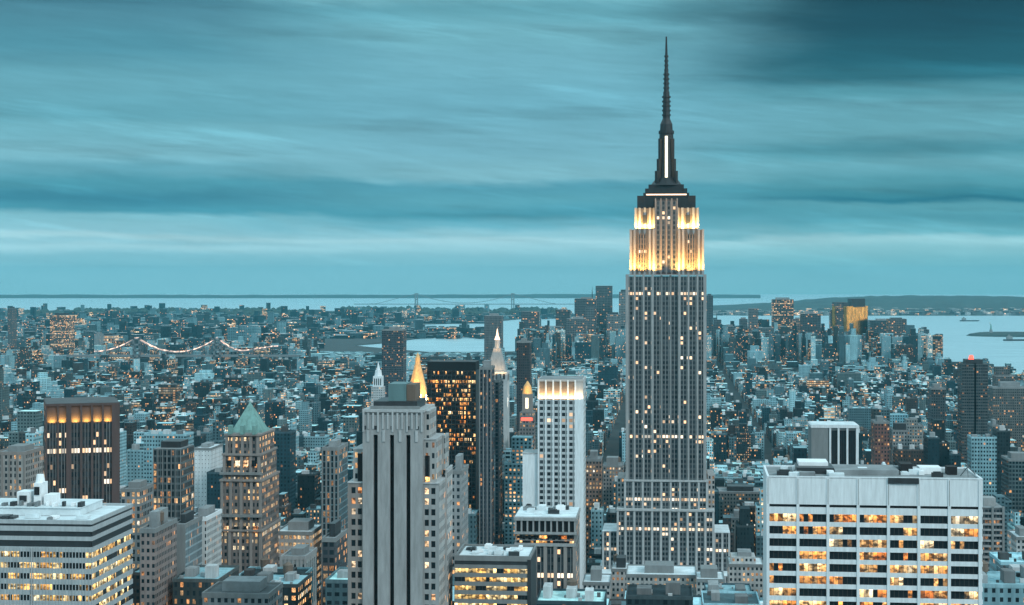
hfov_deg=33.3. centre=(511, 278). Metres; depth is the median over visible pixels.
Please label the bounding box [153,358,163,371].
city building
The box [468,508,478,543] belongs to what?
city building
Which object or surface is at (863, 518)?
window
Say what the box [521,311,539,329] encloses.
downtown tower
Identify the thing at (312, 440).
city building
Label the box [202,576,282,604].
dark roof block
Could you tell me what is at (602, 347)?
city building
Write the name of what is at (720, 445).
city building
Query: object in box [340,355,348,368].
city building
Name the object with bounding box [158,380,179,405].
city building
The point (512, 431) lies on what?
city building
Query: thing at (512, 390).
city building
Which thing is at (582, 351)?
city building
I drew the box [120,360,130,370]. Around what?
city building
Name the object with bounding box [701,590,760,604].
city building
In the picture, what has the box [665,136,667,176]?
mast window
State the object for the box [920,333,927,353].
city building
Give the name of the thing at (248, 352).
city building
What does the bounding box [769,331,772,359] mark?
city building
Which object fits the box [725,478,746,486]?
city building
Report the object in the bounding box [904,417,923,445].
grey stepped block
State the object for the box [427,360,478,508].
amber lit slab
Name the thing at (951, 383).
city building
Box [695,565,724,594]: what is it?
domed roof block
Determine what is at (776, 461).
city building
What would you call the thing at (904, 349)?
city building
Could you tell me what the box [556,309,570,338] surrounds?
downtown tower
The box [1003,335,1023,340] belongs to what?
ship
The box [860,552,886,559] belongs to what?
window
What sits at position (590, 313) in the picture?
downtown tower
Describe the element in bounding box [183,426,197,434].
city building
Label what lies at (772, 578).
window
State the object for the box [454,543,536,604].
flat roofed office
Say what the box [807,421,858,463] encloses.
white framed block
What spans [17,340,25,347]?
city building
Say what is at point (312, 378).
city building
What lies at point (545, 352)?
city building
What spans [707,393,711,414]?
city building
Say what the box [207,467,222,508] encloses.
city building
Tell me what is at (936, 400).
dark narrow tower
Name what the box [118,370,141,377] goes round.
city building
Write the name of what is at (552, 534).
arcaded top block
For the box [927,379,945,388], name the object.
city building
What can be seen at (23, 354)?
city building
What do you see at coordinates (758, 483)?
city building
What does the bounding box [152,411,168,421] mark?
city building
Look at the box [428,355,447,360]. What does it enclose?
city building
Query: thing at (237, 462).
window
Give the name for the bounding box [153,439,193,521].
speckled glass tower
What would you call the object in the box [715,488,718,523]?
city building
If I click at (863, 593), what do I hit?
window
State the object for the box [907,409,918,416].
city building
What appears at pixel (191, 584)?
city building
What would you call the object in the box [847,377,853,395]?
city building
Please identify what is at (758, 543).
city building
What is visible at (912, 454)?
city building
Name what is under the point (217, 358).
city building
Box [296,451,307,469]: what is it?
city building
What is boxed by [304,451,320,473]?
city building
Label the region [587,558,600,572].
city building
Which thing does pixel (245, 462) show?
window
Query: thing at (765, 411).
city building
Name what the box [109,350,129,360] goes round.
city building
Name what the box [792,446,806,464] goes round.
city building
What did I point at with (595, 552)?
city building
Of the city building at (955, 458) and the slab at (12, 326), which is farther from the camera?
the slab at (12, 326)
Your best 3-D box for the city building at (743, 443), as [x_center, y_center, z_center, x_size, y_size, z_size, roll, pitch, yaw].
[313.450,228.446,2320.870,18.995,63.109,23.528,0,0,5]
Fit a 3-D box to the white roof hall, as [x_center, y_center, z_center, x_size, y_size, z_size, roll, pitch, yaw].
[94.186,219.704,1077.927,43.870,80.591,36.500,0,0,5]
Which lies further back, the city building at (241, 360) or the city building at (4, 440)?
the city building at (241, 360)
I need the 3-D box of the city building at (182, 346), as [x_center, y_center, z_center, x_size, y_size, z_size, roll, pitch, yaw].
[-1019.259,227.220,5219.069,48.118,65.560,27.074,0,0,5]
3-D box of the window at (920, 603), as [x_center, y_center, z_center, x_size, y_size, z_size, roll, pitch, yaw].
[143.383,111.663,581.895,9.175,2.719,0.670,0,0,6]
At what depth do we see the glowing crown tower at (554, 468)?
1120.78 m
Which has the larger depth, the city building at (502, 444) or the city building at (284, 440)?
the city building at (502, 444)
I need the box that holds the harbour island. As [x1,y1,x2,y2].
[966,332,1023,336]
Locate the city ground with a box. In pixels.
[98,311,772,505]
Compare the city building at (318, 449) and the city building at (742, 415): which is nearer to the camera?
the city building at (318, 449)
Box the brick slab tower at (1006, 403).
[988,381,1023,449]
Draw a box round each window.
[235,460,239,465]
[243,460,247,465]
[358,453,362,480]
[425,455,429,481]
[642,215,646,223]
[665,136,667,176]
[686,215,689,223]
[769,513,795,520]
[769,526,795,533]
[769,538,795,545]
[769,551,795,558]
[769,563,795,570]
[769,575,795,582]
[769,588,795,595]
[769,600,795,604]
[799,514,825,521]
[799,526,825,533]
[799,539,825,546]
[799,551,825,558]
[799,563,825,571]
[799,576,825,583]
[799,588,825,595]
[799,601,825,604]
[829,514,856,521]
[829,527,856,534]
[829,539,856,546]
[829,552,856,559]
[829,564,856,571]
[829,576,856,584]
[829,589,856,596]
[829,601,856,604]
[860,515,886,522]
[860,527,886,534]
[860,540,886,547]
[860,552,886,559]
[860,565,886,572]
[860,577,886,584]
[860,589,886,597]
[860,602,886,604]
[890,515,916,522]
[890,528,916,535]
[890,540,916,547]
[890,553,916,560]
[890,565,916,572]
[890,578,916,585]
[890,590,916,597]
[890,602,916,604]
[920,516,947,523]
[920,528,947,535]
[920,541,947,548]
[920,553,947,560]
[920,566,947,573]
[920,578,947,585]
[920,591,947,598]
[920,603,947,604]
[951,516,977,523]
[951,529,977,536]
[951,541,977,548]
[951,554,977,561]
[951,566,977,573]
[951,579,977,586]
[951,591,977,598]
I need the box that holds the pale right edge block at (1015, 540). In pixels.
[1007,525,1023,551]
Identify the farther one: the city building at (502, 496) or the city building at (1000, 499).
the city building at (502, 496)
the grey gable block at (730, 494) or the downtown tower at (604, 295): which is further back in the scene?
the downtown tower at (604, 295)
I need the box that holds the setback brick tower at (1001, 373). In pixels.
[992,366,1014,385]
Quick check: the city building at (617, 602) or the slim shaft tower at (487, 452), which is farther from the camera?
the slim shaft tower at (487, 452)
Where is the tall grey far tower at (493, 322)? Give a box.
[484,313,502,359]
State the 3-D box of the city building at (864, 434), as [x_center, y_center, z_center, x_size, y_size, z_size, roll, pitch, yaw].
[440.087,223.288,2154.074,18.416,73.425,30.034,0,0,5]
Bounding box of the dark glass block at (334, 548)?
[322,519,347,604]
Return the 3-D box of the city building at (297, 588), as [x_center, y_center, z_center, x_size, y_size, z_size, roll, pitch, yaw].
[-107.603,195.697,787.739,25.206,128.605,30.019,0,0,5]
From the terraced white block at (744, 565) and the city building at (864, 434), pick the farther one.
the city building at (864, 434)
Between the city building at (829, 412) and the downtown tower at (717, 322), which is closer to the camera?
the city building at (829, 412)
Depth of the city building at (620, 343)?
4965.41 m
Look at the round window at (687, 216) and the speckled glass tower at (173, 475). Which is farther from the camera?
the round window at (687, 216)
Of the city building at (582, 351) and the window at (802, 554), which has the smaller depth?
the window at (802, 554)
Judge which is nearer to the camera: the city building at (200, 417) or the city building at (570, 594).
the city building at (570, 594)
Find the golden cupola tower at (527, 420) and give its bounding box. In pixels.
[520,381,535,448]
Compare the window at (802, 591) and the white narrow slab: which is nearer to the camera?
the window at (802, 591)
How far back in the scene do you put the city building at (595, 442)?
2327.45 m
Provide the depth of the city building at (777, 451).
1914.26 m
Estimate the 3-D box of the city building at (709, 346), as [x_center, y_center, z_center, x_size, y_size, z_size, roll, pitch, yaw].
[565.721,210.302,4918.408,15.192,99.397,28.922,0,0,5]
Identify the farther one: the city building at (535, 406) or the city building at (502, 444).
the city building at (535, 406)
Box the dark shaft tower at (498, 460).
[495,374,502,546]
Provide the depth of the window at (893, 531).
582.68 m
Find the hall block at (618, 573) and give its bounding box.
[611,553,629,598]
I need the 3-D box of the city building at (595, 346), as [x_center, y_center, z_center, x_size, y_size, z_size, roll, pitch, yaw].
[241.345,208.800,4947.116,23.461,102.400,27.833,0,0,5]
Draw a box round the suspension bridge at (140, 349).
[44,337,301,364]
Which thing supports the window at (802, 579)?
in the travertine office tower at (902, 533)
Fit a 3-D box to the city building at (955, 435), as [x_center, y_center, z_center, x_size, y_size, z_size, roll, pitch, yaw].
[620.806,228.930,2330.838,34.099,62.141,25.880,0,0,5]
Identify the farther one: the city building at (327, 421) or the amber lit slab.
the city building at (327, 421)
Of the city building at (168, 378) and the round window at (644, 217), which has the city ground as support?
the city building at (168, 378)
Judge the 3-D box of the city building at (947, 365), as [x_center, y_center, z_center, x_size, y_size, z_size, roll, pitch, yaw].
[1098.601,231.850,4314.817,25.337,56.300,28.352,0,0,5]
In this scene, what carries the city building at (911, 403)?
on the city ground
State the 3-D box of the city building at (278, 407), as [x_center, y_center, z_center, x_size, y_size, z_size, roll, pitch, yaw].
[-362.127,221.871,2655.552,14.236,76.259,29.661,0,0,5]
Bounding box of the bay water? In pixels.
[0,294,1023,372]
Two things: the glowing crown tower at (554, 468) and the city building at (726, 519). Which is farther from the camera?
the city building at (726, 519)
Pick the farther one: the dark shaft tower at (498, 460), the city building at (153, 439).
the city building at (153, 439)
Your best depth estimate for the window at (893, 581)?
582.68 m
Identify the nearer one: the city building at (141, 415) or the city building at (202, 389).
the city building at (141, 415)
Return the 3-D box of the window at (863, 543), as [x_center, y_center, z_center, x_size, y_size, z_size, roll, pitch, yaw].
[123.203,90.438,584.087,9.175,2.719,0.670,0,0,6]
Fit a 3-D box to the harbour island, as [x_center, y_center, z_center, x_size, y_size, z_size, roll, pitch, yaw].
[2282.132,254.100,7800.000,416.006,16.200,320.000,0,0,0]
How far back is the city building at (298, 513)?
1606.00 m
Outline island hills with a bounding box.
[713,295,1023,315]
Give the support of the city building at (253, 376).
on the city ground
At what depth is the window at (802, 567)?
585.96 m
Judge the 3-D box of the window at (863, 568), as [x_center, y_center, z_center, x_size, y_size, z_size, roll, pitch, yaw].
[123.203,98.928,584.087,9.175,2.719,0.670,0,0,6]
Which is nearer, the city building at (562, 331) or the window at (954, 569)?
the window at (954, 569)
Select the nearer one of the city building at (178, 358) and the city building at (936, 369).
the city building at (936, 369)
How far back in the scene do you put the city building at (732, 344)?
4931.44 m
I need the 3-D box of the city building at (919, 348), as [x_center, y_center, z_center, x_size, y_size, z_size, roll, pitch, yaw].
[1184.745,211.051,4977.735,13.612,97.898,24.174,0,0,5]
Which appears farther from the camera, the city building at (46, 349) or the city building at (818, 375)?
the city building at (46, 349)
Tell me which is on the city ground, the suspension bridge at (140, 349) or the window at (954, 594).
the suspension bridge at (140, 349)
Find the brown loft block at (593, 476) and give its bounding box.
[586,449,602,572]
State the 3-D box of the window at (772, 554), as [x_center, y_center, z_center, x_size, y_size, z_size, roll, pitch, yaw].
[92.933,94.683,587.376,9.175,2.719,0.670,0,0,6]
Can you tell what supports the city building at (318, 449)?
on the city ground
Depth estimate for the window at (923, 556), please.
581.54 m
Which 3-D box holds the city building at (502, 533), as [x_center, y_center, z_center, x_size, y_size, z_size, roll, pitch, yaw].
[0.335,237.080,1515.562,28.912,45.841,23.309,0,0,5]
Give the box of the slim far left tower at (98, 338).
[94,332,103,344]
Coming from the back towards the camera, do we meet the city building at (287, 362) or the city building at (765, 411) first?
the city building at (287, 362)
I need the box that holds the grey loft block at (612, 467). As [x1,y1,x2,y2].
[603,456,623,510]
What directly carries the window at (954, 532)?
in the travertine office tower at (902, 533)
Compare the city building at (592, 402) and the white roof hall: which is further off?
the city building at (592, 402)
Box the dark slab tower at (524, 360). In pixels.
[516,338,531,431]
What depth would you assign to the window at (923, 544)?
581.54 m
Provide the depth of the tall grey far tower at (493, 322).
3600.63 m
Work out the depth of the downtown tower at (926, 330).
5495.48 m
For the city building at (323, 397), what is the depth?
3162.40 m
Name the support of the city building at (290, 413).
on the city ground
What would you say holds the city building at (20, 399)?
on the city ground
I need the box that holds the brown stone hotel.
[140,507,176,604]
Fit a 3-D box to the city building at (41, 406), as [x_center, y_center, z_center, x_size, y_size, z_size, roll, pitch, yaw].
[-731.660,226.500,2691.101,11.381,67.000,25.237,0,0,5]
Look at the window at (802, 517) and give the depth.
585.96 m
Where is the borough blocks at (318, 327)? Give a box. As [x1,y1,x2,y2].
[0,303,574,352]
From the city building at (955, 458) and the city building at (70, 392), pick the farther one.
the city building at (70, 392)
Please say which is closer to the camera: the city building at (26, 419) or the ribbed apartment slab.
the ribbed apartment slab
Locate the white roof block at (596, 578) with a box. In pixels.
[582,565,611,598]
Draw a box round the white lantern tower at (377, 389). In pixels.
[371,362,384,404]
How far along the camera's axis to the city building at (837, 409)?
2957.68 m
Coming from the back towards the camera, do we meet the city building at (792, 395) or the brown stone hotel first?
the city building at (792, 395)
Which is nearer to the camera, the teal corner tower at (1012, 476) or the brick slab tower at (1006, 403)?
the teal corner tower at (1012, 476)
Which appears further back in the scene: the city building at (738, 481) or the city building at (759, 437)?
the city building at (759, 437)
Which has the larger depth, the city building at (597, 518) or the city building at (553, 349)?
the city building at (553, 349)
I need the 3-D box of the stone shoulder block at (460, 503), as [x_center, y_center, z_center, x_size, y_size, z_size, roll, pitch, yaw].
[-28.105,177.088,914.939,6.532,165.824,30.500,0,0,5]
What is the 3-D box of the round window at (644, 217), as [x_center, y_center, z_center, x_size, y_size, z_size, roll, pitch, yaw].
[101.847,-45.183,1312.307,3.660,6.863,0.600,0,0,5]
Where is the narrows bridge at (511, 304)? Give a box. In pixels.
[354,293,574,308]
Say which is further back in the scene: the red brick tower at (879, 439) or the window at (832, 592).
the red brick tower at (879, 439)
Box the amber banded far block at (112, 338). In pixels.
[104,333,118,346]
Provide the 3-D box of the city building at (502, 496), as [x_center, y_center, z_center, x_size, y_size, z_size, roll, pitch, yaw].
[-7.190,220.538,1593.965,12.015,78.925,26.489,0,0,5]
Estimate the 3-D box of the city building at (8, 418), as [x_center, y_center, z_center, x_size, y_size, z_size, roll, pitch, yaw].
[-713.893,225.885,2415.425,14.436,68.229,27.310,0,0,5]
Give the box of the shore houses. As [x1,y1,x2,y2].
[713,307,1023,315]
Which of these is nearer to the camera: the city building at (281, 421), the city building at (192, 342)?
the city building at (281, 421)
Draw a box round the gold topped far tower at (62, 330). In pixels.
[50,313,74,354]
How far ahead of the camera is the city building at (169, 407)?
2980.92 m
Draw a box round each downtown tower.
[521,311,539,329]
[539,326,563,331]
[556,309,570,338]
[566,316,586,341]
[575,292,596,330]
[586,305,594,333]
[596,286,612,330]
[607,312,620,346]
[619,290,625,328]
[707,294,712,333]
[714,315,720,355]
[726,325,734,333]
[739,317,747,332]
[748,308,757,333]
[758,328,773,336]
[771,297,793,332]
[792,317,799,331]
[800,311,820,338]
[829,310,831,329]
[868,319,885,336]
[886,318,906,336]
[918,327,928,333]
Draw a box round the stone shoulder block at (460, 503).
[453,453,468,573]
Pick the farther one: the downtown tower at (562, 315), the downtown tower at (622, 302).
the downtown tower at (562, 315)
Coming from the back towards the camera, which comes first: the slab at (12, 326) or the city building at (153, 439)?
the slab at (12, 326)
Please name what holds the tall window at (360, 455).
in the stone setback tower at (400, 517)
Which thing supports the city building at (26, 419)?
on the city ground
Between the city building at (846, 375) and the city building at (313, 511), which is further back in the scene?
the city building at (846, 375)
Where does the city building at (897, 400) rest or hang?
on the city ground
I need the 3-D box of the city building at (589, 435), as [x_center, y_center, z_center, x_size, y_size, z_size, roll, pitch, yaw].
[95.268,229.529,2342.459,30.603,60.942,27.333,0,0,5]
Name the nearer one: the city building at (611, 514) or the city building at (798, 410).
the city building at (611, 514)
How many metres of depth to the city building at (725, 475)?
2122.55 m
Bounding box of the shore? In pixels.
[0,294,759,297]
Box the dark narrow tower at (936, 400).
[927,383,945,439]
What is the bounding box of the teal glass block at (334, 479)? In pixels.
[321,439,347,604]
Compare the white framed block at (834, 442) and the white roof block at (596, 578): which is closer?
the white roof block at (596, 578)
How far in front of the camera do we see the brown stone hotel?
768.29 m
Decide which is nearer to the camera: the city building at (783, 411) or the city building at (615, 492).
the city building at (615, 492)
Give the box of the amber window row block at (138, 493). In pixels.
[120,479,152,569]
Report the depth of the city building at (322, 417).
2761.93 m
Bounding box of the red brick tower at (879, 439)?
[871,415,889,464]
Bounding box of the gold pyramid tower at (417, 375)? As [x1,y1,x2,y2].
[411,353,426,403]
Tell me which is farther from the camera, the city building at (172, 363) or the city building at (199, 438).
the city building at (172, 363)
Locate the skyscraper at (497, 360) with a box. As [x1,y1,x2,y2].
[490,329,509,447]
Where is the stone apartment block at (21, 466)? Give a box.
[0,443,43,497]
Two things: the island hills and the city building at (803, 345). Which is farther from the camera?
the island hills
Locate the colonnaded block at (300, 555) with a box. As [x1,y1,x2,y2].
[280,544,316,604]
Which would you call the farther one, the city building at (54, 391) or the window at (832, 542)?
the city building at (54, 391)
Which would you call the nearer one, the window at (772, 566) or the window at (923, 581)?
the window at (923, 581)
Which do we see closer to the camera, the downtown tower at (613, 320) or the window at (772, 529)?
the window at (772, 529)
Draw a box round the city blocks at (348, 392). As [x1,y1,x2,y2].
[0,318,1023,604]
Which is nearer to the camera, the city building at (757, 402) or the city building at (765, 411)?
the city building at (765, 411)
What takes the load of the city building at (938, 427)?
on the city ground
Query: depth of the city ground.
4060.30 m
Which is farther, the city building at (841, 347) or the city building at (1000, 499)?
the city building at (841, 347)
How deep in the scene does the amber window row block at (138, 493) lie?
1050.26 m
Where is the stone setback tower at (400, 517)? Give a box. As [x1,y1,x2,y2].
[347,382,452,604]
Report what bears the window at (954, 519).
in the travertine office tower at (902, 533)
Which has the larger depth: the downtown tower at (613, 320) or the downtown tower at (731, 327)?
the downtown tower at (731, 327)
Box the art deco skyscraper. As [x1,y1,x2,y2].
[600,37,729,582]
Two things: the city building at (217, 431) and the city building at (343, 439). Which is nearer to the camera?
the city building at (217, 431)
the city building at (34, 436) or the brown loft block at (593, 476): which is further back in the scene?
the city building at (34, 436)
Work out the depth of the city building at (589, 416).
2760.18 m
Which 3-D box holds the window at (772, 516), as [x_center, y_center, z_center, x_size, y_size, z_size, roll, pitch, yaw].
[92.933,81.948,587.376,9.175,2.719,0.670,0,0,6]
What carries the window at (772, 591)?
in the travertine office tower at (902, 533)
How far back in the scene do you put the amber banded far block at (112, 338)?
5605.39 m
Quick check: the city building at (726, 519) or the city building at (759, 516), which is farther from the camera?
the city building at (759, 516)
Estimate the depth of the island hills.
13640.64 m
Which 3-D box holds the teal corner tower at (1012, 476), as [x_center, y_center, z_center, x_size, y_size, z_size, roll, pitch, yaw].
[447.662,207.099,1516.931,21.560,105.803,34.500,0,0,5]
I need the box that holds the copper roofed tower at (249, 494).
[219,401,280,573]
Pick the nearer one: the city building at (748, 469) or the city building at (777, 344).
the city building at (748, 469)
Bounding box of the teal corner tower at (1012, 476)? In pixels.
[1001,451,1023,511]
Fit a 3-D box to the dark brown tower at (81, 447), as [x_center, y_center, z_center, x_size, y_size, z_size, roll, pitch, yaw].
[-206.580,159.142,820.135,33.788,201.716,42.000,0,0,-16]
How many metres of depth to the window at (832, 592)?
584.82 m
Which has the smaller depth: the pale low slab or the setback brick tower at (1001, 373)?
the pale low slab
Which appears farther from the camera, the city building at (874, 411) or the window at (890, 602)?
the city building at (874, 411)
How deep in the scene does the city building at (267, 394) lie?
3366.26 m
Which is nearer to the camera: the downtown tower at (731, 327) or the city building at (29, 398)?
the city building at (29, 398)
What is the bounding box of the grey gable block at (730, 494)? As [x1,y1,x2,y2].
[716,484,758,514]
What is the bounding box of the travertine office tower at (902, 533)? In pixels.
[763,458,982,604]
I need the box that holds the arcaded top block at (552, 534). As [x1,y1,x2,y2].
[514,504,580,595]
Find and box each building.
[0,353,9,366]
[0,414,14,430]
[0,435,8,448]
[9,410,42,445]
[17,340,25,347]
[17,347,29,368]
[17,392,24,406]
[19,426,43,445]
[22,390,35,409]
[25,427,42,445]
[31,367,45,378]
[32,350,42,363]
[34,372,50,392]
[36,396,50,402]
[38,345,52,355]
[40,403,43,419]
[42,386,63,397]
[53,353,65,370]
[64,387,76,397]
[73,350,84,359]
[74,394,87,396]
[94,343,105,354]
[99,361,108,372]
[106,363,116,379]
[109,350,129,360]
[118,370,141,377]
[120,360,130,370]
[121,400,132,414]
[124,416,138,422]
[124,422,136,449]
[127,444,143,485]
[132,563,139,604]
[134,417,159,429]
[134,425,150,443]
[135,408,149,419]
[141,392,155,411]
[144,429,193,482]
[150,349,158,364]
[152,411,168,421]
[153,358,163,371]
[157,402,175,417]
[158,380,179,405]
[162,374,179,382]
[166,350,184,362]
[167,358,177,369]
[169,342,186,350]
[172,564,238,604]
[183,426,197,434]
[184,396,201,407]
[186,365,201,377]
[186,401,196,412]
[188,337,203,348]
[193,407,208,429]
[194,380,211,398]
[194,431,205,447]
[195,370,213,381]
[201,402,220,412]
[201,426,211,441]
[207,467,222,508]
[209,414,218,423]
[209,421,224,443]
[214,366,230,379]
[216,352,223,362]
[220,395,230,410]
[224,374,243,388]
[236,354,247,367]
[238,400,257,418]
[239,348,252,357]
[239,556,312,575]
[247,369,265,380]
[254,562,311,604]
[255,346,269,361]
[260,356,269,371]
[263,386,273,400]
[265,400,272,427]
[272,357,282,368]
[273,397,284,426]
[274,425,295,512]
[277,414,286,426]
[279,492,290,523]
[283,358,290,371]
[285,407,295,419]
[288,346,297,358]
[291,509,305,518]
[296,447,314,452]
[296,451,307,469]
[296,471,301,492]
[297,432,303,446]
[297,470,320,509]
[299,401,311,431]
[302,432,329,448]
[303,382,317,393]
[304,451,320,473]
[305,374,318,385]
[306,504,320,522]
[313,394,320,424]
[313,447,320,460]
[318,358,333,366]
[318,413,327,430]
[319,393,329,412]
[323,418,337,430]
[325,567,347,604]
[332,435,347,441]
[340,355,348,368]
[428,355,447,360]
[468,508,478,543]
[502,435,503,454]
[502,455,504,471]
[502,472,503,521]
[502,522,503,546]
[504,436,532,546]
[504,445,510,460]
[509,383,514,400]
[509,416,515,429]
[509,426,516,447]
[533,402,537,421]
[534,336,540,356]
[537,578,606,604]
[540,343,549,368]
[552,334,555,364]
[555,332,560,358]
[556,329,564,355]
[566,333,571,358]
[572,367,590,374]
[575,340,590,363]
[586,410,592,424]
[586,423,592,456]
[587,393,598,409]
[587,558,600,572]
[588,547,600,557]
[591,333,599,363]
[591,502,603,548]
[592,436,598,455]
[593,404,603,430]
[598,362,617,388]
[598,381,605,397]
[600,337,605,360]
[604,386,619,409]
[607,507,616,522]
[608,599,625,604]
[610,329,615,344]
[613,476,617,507]
[615,329,625,363]
[619,428,625,460]
[622,431,625,466]
[626,580,692,604]
[693,595,700,604]
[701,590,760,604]
[704,580,751,590]
[707,334,711,359]
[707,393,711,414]
[707,437,712,460]
[710,404,721,430]
[711,394,720,405]
[713,432,726,461]
[714,470,741,478]
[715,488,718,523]
[719,497,722,519]
[723,515,733,551]
[725,409,736,418]
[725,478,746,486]
[726,424,735,458]
[728,434,736,461]
[729,331,735,357]
[730,506,738,551]
[733,400,741,416]
[733,463,755,471]
[735,499,742,507]
[735,506,753,552]
[736,328,742,361]
[736,423,750,461]
[738,409,745,422]
[742,502,754,553]
[743,333,747,356]
[745,372,751,402]
[747,346,761,363]
[747,356,755,369]
[751,445,761,458]
[752,396,769,414]
[754,427,763,458]
[754,481,762,486]
[755,487,762,530]
[755,531,762,559]
[756,388,766,398]
[761,336,768,359]
[761,403,769,429]
[767,417,777,437]
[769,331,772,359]
[772,447,782,457]
[773,456,783,464]
[774,384,783,395]
[775,334,780,359]
[778,429,784,445]
[779,406,787,419]
[781,336,785,357]
[781,454,791,464]
[785,427,796,454]
[788,333,793,352]
[789,389,795,411]
[789,438,800,459]
[792,415,807,427]
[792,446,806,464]
[793,400,802,417]
[798,333,807,362]
[798,364,810,378]
[799,438,807,451]
[800,428,807,439]
[801,331,805,363]
[806,378,828,393]
[809,371,822,378]
[809,390,819,404]
[810,334,815,360]
[814,403,823,420]
[816,343,821,358]
[820,359,828,372]
[822,405,834,420]
[823,343,835,362]
[829,402,840,418]
[836,371,860,389]
[838,328,844,363]
[844,333,861,358]
[845,344,849,363]
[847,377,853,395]
[847,406,870,429]
[849,328,857,358]
[859,426,868,459]
[862,438,868,458]
[864,449,870,464]
[868,408,878,448]
[871,405,889,426]
[881,334,890,362]
[885,389,892,408]
[886,371,898,380]
[892,335,902,348]
[892,394,902,411]
[894,444,922,466]
[896,343,912,362]
[905,396,917,411]
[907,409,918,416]
[908,328,917,362]
[918,334,921,361]
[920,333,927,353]
[923,432,938,464]
[926,333,932,357]
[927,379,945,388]
[931,419,948,466]
[932,363,940,376]
[934,333,941,355]
[942,359,953,375]
[945,377,955,389]
[946,431,955,449]
[949,451,960,466]
[953,430,956,449]
[967,434,996,495]
[982,560,1023,604]
[983,495,1011,512]
[989,551,1023,570]
[992,425,1009,493]
[993,494,1009,548]
[996,564,1019,570]
[1007,509,1019,529]
[1010,444,1017,450]
[1020,512,1023,525]
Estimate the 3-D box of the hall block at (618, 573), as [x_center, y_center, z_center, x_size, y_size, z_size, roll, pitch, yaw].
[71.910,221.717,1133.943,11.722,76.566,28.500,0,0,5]
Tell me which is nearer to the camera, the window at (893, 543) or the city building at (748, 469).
the window at (893, 543)
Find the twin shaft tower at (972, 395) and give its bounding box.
[957,355,987,462]
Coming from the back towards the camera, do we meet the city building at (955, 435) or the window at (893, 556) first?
the city building at (955, 435)
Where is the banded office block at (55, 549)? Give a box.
[0,474,132,604]
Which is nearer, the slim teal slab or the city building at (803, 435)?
the slim teal slab
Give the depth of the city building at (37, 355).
4879.82 m
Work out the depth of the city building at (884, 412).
1825.78 m
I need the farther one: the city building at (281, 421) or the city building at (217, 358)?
the city building at (217, 358)
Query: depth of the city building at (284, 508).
1569.77 m
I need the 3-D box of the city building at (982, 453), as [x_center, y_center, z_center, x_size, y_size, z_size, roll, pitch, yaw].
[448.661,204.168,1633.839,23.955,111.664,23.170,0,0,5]
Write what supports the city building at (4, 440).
on the city ground
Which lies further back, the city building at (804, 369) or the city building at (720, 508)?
the city building at (804, 369)
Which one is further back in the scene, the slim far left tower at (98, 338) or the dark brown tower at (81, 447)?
the slim far left tower at (98, 338)
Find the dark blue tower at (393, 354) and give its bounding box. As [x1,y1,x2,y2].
[382,327,406,396]
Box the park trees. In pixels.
[7,305,558,385]
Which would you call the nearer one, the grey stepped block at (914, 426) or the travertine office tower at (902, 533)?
the travertine office tower at (902, 533)
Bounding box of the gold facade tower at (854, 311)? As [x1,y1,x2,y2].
[832,298,867,334]
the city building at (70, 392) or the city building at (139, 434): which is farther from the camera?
the city building at (70, 392)
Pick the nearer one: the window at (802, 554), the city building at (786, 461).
the window at (802, 554)
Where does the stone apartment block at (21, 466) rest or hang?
on the city ground
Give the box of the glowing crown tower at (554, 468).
[522,376,585,588]
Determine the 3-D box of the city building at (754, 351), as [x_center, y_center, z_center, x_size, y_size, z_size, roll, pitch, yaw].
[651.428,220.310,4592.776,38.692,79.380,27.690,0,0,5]
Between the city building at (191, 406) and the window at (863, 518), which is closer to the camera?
the window at (863, 518)
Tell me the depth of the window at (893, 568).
582.68 m
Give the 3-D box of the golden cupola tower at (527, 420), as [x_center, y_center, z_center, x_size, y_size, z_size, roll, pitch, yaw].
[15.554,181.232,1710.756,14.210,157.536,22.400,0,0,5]
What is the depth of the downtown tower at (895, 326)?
5232.56 m
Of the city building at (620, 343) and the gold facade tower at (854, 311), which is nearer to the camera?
the city building at (620, 343)
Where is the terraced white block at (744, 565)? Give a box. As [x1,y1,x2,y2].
[727,548,762,599]
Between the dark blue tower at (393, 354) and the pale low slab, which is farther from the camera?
the dark blue tower at (393, 354)
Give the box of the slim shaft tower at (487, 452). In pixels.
[479,360,494,543]
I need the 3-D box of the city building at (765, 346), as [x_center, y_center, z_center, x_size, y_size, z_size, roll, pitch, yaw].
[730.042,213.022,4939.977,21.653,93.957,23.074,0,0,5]
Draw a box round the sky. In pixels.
[0,0,1023,294]
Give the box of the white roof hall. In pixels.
[626,561,696,594]
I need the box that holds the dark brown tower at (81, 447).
[43,397,119,502]
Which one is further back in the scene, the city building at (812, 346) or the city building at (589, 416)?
the city building at (812, 346)
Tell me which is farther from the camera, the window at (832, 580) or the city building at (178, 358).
the city building at (178, 358)
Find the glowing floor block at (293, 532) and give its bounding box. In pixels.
[279,518,320,604]
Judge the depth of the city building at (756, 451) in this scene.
2345.76 m
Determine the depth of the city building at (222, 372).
4021.86 m
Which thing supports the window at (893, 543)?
in the travertine office tower at (902, 533)
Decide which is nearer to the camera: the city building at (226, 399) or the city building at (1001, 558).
the city building at (1001, 558)
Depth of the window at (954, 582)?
580.41 m
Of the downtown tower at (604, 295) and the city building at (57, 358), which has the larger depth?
the downtown tower at (604, 295)
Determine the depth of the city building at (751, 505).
1479.96 m
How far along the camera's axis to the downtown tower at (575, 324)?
5233.45 m
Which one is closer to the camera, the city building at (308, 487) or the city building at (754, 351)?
the city building at (308, 487)
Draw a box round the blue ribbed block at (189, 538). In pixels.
[177,510,202,574]
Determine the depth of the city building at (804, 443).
2106.35 m
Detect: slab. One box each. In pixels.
[8,307,16,348]
[194,442,222,507]
[194,504,221,564]
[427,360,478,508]
[889,422,909,464]
[982,496,1004,570]
[987,419,998,434]
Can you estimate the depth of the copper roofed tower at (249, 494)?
962.62 m

